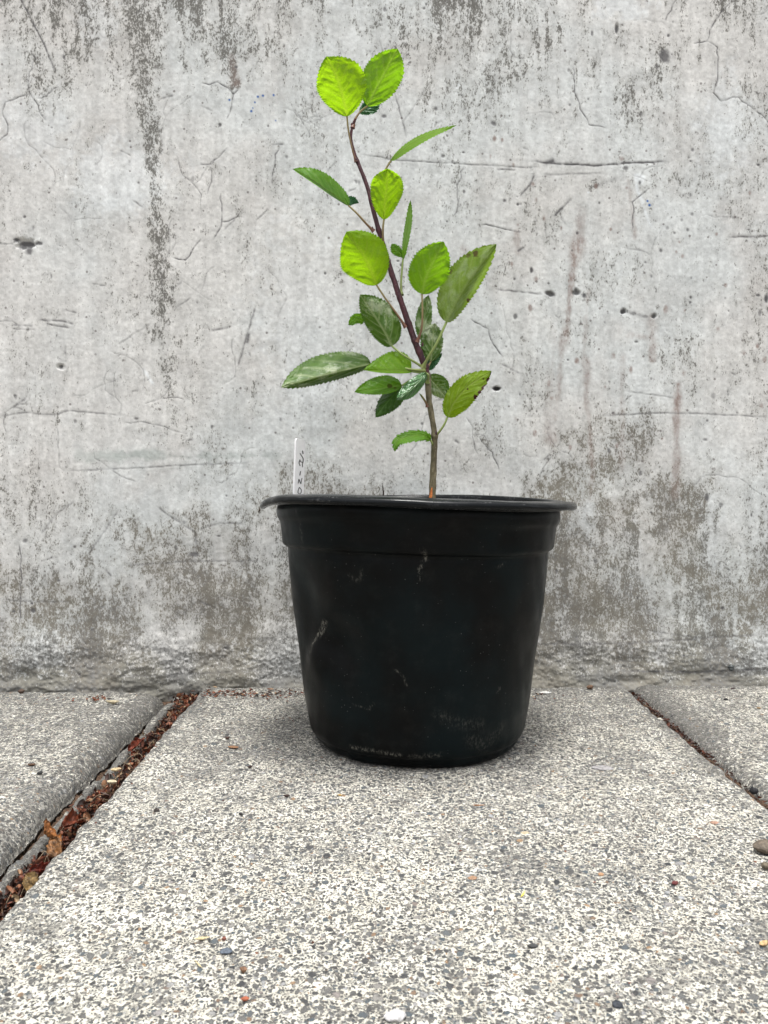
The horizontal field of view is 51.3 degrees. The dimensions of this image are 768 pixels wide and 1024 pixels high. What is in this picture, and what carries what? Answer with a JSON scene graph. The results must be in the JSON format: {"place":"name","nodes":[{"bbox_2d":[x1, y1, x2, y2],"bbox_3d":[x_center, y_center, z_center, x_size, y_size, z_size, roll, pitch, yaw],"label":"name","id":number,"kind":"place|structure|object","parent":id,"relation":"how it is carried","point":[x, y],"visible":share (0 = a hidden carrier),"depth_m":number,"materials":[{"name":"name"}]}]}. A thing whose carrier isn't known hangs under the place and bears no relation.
{"place":"outdoors","nodes":[
{"label":"outdoors","id":0,"kind":"place"},
{"bbox_2d":[0,691,163,879],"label":"paving slab","id":1,"kind":"structure","parent":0,"point":[70,748],"depth_m":0.72,"materials":[{"name":"grey concrete"}]},
{"bbox_2d":[3,701,189,907],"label":"joint dirt","id":2,"kind":"structure","parent":0,"point":[99,776],"depth_m":0.66,"materials":[{"name":"brown soil"}]},
{"bbox_2d":[22,871,38,891],"bbox_3d":[-0.212,0.224,0.482,0.013,0.013,0.009,0,2,0],"label":"dead leaf","id":3,"kind":"object","parent":2,"relation":"on","point":[30,879],"visible":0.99,"depth_m":0.48,"materials":[{"name":"brown plant"}]},
{"bbox_2d":[28,861,49,873],"bbox_3d":[-0.215,0.224,0.503,0.012,0.009,0.015,0,2,0],"label":"dead leaf","id":4,"kind":"object","parent":2,"relation":"on","point":[40,867],"visible":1,"depth_m":0.50,"materials":[{"name":"red plant"}]},
{"bbox_2d":[46,836,61,857],"bbox_3d":[-0.216,0.223,0.527,0.012,0.016,0.014,0,2,0],"label":"dead leaf","id":5,"kind":"object","parent":2,"relation":"on","point":[54,847],"visible":0.93,"depth_m":0.53,"materials":[{"name":"brown plant"}]},
{"bbox_2d":[60,807,85,828],"bbox_3d":[-0.219,0.220,0.571,0.010,0.019,0.024,1,2,20],"label":"dead leaf","id":6,"kind":"object","parent":2,"relation":"on","point":[72,817],"visible":1,"depth_m":0.57,"materials":[{"name":"brown plant"}]},
{"bbox_2d":[0,697,179,898],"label":"mortar fillet","id":7,"kind":"object","parent":2,"relation":"on","point":[40,844],"visible":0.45,"depth_m":0.63,"materials":[{"name":"grey concrete"}]},
{"bbox_2d":[4,696,183,907],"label":"dry stems","id":8,"kind":"object","parent":2,"relation":"on","point":[101,794],"visible":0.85,"depth_m":0.65,"materials":[{"name":"brown plant"}]},
{"bbox_2d":[110,767,121,771],"bbox_3d":[-0.226,0.217,0.674,0.009,0.003,0.006,0,2,0],"label":"cream husk","id":9,"kind":"object","parent":2,"relation":"on","point":[115,769],"visible":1,"depth_m":0.67,"materials":[{"name":"beige plant"}]},
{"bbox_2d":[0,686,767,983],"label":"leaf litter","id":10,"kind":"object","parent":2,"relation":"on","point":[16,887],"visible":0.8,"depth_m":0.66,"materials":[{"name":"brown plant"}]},
{"bbox_2d":[43,818,61,840],"bbox_3d":[-0.228,0.219,0.549,0.016,0.014,0.012,0,2,0],"label":"dead leaf","id":11,"kind":"object","parent":10,"relation":"on","point":[49,832],"visible":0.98,"depth_m":0.55,"materials":[{"name":"brown plant"}]},
{"bbox_2d":[107,780,116,783],"bbox_3d":[-0.220,0.218,0.646,0.009,0.003,0.005,0,2,0],"label":"cream husk","id":12,"kind":"object","parent":10,"relation":"on","point":[111,781],"visible":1,"depth_m":0.64,"materials":[{"name":"beige plant"}]},
{"bbox_2d":[128,737,143,750],"bbox_3d":[-0.228,0.213,0.735,0.014,0.012,0.008,0,2,0],"label":"dead leaf","id":13,"kind":"object","parent":10,"relation":"on","point":[136,742],"visible":1,"depth_m":0.74,"materials":[{"name":"red plant"}]},
{"bbox_2d":[105,700,118,703],"bbox_3d":[-0.291,0.204,0.858,0.016,0.004,0.005,0,2,0],"label":"pod shell","id":14,"kind":"object","parent":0,"point":[112,701],"visible":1,"depth_m":0.86},
{"bbox_2d":[0,687,767,1023],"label":"paving slab","id":15,"kind":"structure","parent":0,"point":[372,899],"depth_m":0.47,"materials":[{"name":"grey concrete"}]},
{"bbox_2d":[195,937,208,939],"bbox_3d":[-0.095,0.223,0.418,0.008,0.001,0.002,0,2,0],"label":"seed husk","id":16,"kind":"object","parent":15,"relation":"on","point":[200,938],"visible":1,"depth_m":0.42,"materials":[{"name":"beige plant"}]},
{"bbox_2d":[219,947,232,953],"bbox_3d":[-0.080,0.224,0.407,0.007,0.002,0.005,0,2,0],"label":"blue pebble","id":17,"kind":"object","parent":15,"relation":"on","point":[226,950],"visible":1,"depth_m":0.41,"materials":[{"name":"stone"}]},
{"bbox_2d":[240,966,246,972],"bbox_3d":[-0.069,0.223,0.390,0.004,0.003,0.003,0,2,0],"label":"brown crumb","id":18,"kind":"object","parent":15,"relation":"on","point":[243,969],"visible":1,"depth_m":0.39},
{"bbox_2d":[240,996,248,1000],"bbox_3d":[-0.064,0.224,0.368,0.004,0.002,0.003,0,2,0],"label":"red flake","id":19,"kind":"object","parent":15,"relation":"on","point":[245,998],"visible":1,"depth_m":0.37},
{"bbox_2d":[384,1008,405,1021],"bbox_3d":[0.005,0.224,0.355,0.010,0.005,0.008,0,2,0],"label":"white pebble","id":20,"kind":"object","parent":15,"relation":"on","point":[396,1015],"visible":1,"depth_m":0.35,"materials":[{"name":"white stone"}]},
{"bbox_2d":[260,494,576,767],"bbox_3d":[0.031,0.096,0.754,0.292,0.229,0.287,0,2,0],"label":"nursery pot","id":21,"kind":"object","parent":15,"relation":"on","point":[418,618],"visible":1,"depth_m":0.65,"materials":[{"name":"black plastic"}]},
{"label":"potting soil","id":22,"kind":"object","parent":21,"relation":"in","visible":0},
{"bbox_2d":[293,438,305,493],"bbox_3d":[-0.080,-0.009,0.749,0.013,0.118,0.014,0,2,0],"label":"plant label","id":23,"kind":"object","parent":22,"relation":"in","point":[299,466],"visible":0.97,"depth_m":0.75,"materials":[{"name":"white plastic"}]},
{"bbox_2d":[281,49,495,497],"bbox_3d":[0.004,-0.195,0.732,0.193,0.439,0.059,0,2,0],"label":"apple sapling","id":24,"kind":"object","parent":22,"relation":"on","point":[345,86],"visible":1,"depth_m":0.73,"materials":[{"name":"green plant"}]},
{"bbox_2d":[468,876,476,879],"bbox_3d":[0.053,0.221,0.483,0.006,0.002,0.005,0,2,0],"label":"orange pebble","id":25,"kind":"object","parent":15,"relation":"on","point":[472,877],"visible":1,"depth_m":0.48,"materials":[{"name":"orange stone"}]},
{"bbox_2d":[527,943,537,948],"bbox_3d":[0.076,0.223,0.411,0.006,0.002,0.003,0,2,0],"label":"dark pebble","id":26,"kind":"object","parent":15,"relation":"on","point":[531,945],"visible":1,"depth_m":0.41,"materials":[{"name":"grey stone"}]},
{"bbox_2d":[591,765,613,769],"bbox_3d":[0.183,0.215,0.671,0.018,0.001,0.012,0,2,-12],"label":"flat stone","id":27,"kind":"object","parent":15,"relation":"on","point":[601,767],"visible":1,"depth_m":0.67,"materials":[{"name":"grey stone"}]},
{"bbox_2d":[612,1000,622,1008],"bbox_3d":[0.106,0.224,0.364,0.005,0.003,0.005,0,2,0],"label":"dark pebble","id":28,"kind":"object","parent":15,"relation":"on","point":[618,1004],"visible":1,"depth_m":0.36,"materials":[{"name":"grey stone"}]},
{"bbox_2d":[753,839,767,853],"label":"pebble","id":29,"kind":"object","parent":15,"relation":"on","point":[760,846],"visible":1,"depth_m":0.52,"materials":[{"name":"grey stone"}]},
{"bbox_2d":[759,940,767,945],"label":"seed husk","id":30,"kind":"object","parent":15,"relation":"on","point":[763,943],"visible":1,"depth_m":0.41,"materials":[{"name":"beige plant"}]},
{"bbox_2d":[761,862,767,869],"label":"dirt clod","id":31,"kind":"object","parent":15,"relation":"on","point":[764,865],"visible":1,"depth_m":0.49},
{"bbox_2d":[634,685,767,804],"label":"paving slab","id":32,"kind":"structure","parent":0,"point":[725,733],"depth_m":0.80,"materials":[{"name":"grey concrete"}]},
{"label":"ground","id":33,"kind":"structure","parent":0,"visible":0},
{"bbox_2d":[0,0,767,703],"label":"concrete wall","id":34,"kind":"structure","parent":33,"relation":"on","point":[180,290],"depth_m":0.94,"materials":[{"name":"grey concrete"}]},
{"bbox_2d":[727,664,733,670],"bbox_3d":[0.405,0.182,0.934,0.008,0.008,0.007,0,2,0],"label":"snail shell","id":35,"kind":"object","parent":34,"relation":"attached to","point":[730,667],"visible":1,"depth_m":0.93},
{"bbox_2d":[633,695,767,809],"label":"joint dirt","id":36,"kind":"structure","parent":33,"relation":"on","point":[762,803],"depth_m":0.68,"materials":[{"name":"brown soil"}]},
{"bbox_2d":[749,786,758,794],"bbox_3d":[0.287,0.216,0.622,0.007,0.006,0.005,0,2,0],"label":"black pebble","id":37,"kind":"object","parent":36,"relation":"on","point":[752,790],"visible":1,"depth_m":0.62,"materials":[{"name":"black stone"}]}
]}

